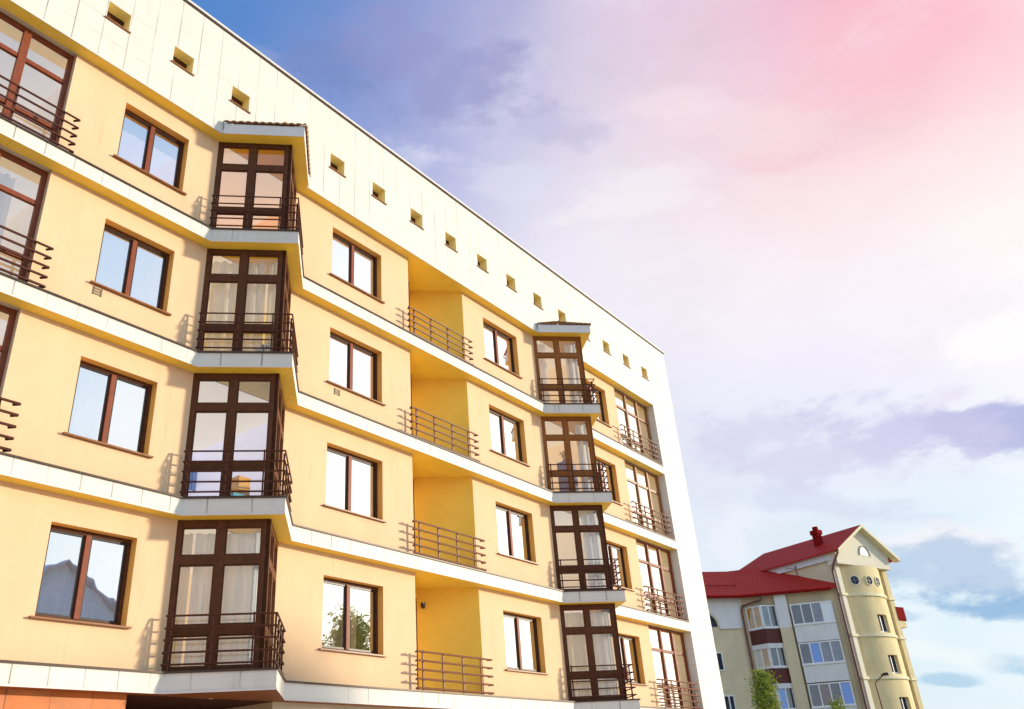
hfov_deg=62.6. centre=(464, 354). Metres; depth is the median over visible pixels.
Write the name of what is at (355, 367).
window
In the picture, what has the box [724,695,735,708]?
window
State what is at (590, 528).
bay window
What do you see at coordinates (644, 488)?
large window
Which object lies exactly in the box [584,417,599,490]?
bay window
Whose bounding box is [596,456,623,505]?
window
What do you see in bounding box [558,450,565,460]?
potted plant
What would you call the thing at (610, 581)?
bay window
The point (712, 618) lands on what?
lunette window
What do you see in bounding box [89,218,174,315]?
window
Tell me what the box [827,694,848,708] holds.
young tree
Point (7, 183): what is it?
french window
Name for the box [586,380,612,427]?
window
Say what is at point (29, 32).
french window
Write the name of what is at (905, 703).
window
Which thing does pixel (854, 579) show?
round window
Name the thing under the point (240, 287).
bay window
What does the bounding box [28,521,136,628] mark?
window
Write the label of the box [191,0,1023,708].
sky
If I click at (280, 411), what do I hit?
bay window
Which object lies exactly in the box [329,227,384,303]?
window
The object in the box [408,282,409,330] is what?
balcony door
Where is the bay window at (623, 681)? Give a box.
[601,604,625,698]
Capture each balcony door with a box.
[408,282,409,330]
[410,374,412,433]
[413,479,414,550]
[415,598,418,689]
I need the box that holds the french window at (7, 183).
[0,144,51,280]
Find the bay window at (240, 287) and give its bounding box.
[197,249,286,350]
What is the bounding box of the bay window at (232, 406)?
[180,373,279,496]
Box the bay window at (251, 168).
[210,142,292,228]
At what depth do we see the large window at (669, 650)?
28.59 m
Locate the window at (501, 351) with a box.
[483,317,522,378]
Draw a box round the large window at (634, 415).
[614,387,655,459]
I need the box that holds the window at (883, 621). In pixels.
[877,614,890,632]
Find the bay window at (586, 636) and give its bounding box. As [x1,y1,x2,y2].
[559,603,626,700]
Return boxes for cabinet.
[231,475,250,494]
[557,461,578,490]
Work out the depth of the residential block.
55.49 m
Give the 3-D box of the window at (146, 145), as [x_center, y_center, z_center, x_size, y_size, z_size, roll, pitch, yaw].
[-6.523,-4.255,17.508,0.310,1.490,1.670,-22,-33,32]
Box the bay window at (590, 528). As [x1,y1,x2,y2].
[549,505,612,590]
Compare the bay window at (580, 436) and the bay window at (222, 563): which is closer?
the bay window at (222, 563)
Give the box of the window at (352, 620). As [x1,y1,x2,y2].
[318,575,387,656]
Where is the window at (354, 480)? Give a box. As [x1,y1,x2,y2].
[322,442,386,522]
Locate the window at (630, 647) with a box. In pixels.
[618,633,648,685]
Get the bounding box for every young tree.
[744,663,785,708]
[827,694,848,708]
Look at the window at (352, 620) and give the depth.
17.88 m
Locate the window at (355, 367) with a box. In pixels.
[326,327,385,405]
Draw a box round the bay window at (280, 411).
[269,374,284,495]
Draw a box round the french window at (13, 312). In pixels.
[0,301,20,396]
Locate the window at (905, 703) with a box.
[899,697,910,708]
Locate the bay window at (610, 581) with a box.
[593,505,611,588]
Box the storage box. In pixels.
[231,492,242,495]
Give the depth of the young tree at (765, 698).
35.12 m
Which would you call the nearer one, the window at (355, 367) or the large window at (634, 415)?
the window at (355, 367)
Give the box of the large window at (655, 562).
[636,538,680,618]
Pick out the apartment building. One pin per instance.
(410, 402)
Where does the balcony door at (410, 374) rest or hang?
in the apartment building
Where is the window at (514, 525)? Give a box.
[495,501,539,564]
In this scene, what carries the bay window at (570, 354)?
in the apartment building
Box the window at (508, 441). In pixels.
[489,404,530,466]
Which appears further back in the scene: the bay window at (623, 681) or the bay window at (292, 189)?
the bay window at (623, 681)
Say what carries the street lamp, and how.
on the sidewalk
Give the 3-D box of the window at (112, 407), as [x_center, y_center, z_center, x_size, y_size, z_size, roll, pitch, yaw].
[-6.229,0.956,14.823,0.310,1.490,1.670,-22,-33,32]
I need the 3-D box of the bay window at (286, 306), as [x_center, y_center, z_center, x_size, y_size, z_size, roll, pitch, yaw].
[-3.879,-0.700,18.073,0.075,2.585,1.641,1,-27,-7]
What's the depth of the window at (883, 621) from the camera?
55.82 m
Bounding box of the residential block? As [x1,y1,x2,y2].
[702,524,923,708]
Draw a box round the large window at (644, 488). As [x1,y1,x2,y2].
[624,459,667,536]
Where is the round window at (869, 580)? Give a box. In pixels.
[866,575,872,585]
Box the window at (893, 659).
[888,655,901,673]
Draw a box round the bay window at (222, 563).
[161,519,270,670]
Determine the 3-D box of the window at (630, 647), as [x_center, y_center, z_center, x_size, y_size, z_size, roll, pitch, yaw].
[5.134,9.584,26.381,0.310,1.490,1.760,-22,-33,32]
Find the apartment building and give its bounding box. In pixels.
[0,0,725,708]
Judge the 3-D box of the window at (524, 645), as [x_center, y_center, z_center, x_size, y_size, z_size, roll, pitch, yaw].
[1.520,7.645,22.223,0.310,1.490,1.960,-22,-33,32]
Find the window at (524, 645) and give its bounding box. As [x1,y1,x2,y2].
[503,610,549,674]
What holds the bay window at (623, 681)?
in the apartment building
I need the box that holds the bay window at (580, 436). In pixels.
[541,417,599,491]
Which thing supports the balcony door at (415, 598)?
in the apartment building
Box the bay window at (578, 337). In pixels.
[575,337,587,402]
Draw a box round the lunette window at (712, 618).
[709,612,719,626]
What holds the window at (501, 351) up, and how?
in the apartment building
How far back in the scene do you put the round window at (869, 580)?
56.58 m
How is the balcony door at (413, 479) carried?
in the apartment building
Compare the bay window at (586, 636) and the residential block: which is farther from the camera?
the residential block
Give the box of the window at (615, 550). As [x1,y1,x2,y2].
[606,540,635,591]
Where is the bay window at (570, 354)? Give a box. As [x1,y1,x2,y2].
[533,336,588,402]
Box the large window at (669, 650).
[648,625,695,708]
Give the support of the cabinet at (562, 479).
on the apartment building
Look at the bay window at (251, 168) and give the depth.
18.78 m
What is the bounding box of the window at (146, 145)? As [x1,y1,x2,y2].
[112,103,188,195]
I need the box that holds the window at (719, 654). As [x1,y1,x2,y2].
[716,652,724,670]
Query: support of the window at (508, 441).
in the apartment building
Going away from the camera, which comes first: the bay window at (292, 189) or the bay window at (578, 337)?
the bay window at (292, 189)
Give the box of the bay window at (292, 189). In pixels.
[284,145,296,229]
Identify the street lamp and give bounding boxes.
[875,672,889,708]
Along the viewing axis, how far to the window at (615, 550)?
28.16 m
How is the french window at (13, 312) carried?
in the apartment building
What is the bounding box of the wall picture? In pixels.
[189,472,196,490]
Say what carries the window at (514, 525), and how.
in the apartment building
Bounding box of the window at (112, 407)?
[62,356,157,458]
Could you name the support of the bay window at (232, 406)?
in the apartment building
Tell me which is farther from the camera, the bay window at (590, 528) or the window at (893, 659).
the window at (893, 659)
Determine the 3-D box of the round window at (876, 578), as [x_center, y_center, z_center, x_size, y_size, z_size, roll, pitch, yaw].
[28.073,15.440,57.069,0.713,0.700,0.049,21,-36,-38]
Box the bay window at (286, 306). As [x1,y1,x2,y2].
[277,250,290,350]
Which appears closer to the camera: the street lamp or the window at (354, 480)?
the window at (354, 480)
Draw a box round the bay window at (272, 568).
[247,519,277,667]
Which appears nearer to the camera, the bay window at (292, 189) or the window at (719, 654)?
the bay window at (292, 189)
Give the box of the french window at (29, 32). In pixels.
[0,6,76,143]
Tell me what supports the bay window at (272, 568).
in the apartment building
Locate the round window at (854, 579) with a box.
[849,575,859,584]
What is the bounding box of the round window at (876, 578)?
[875,576,879,586]
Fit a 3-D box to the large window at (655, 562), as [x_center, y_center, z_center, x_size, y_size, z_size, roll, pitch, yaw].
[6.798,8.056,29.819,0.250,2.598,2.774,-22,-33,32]

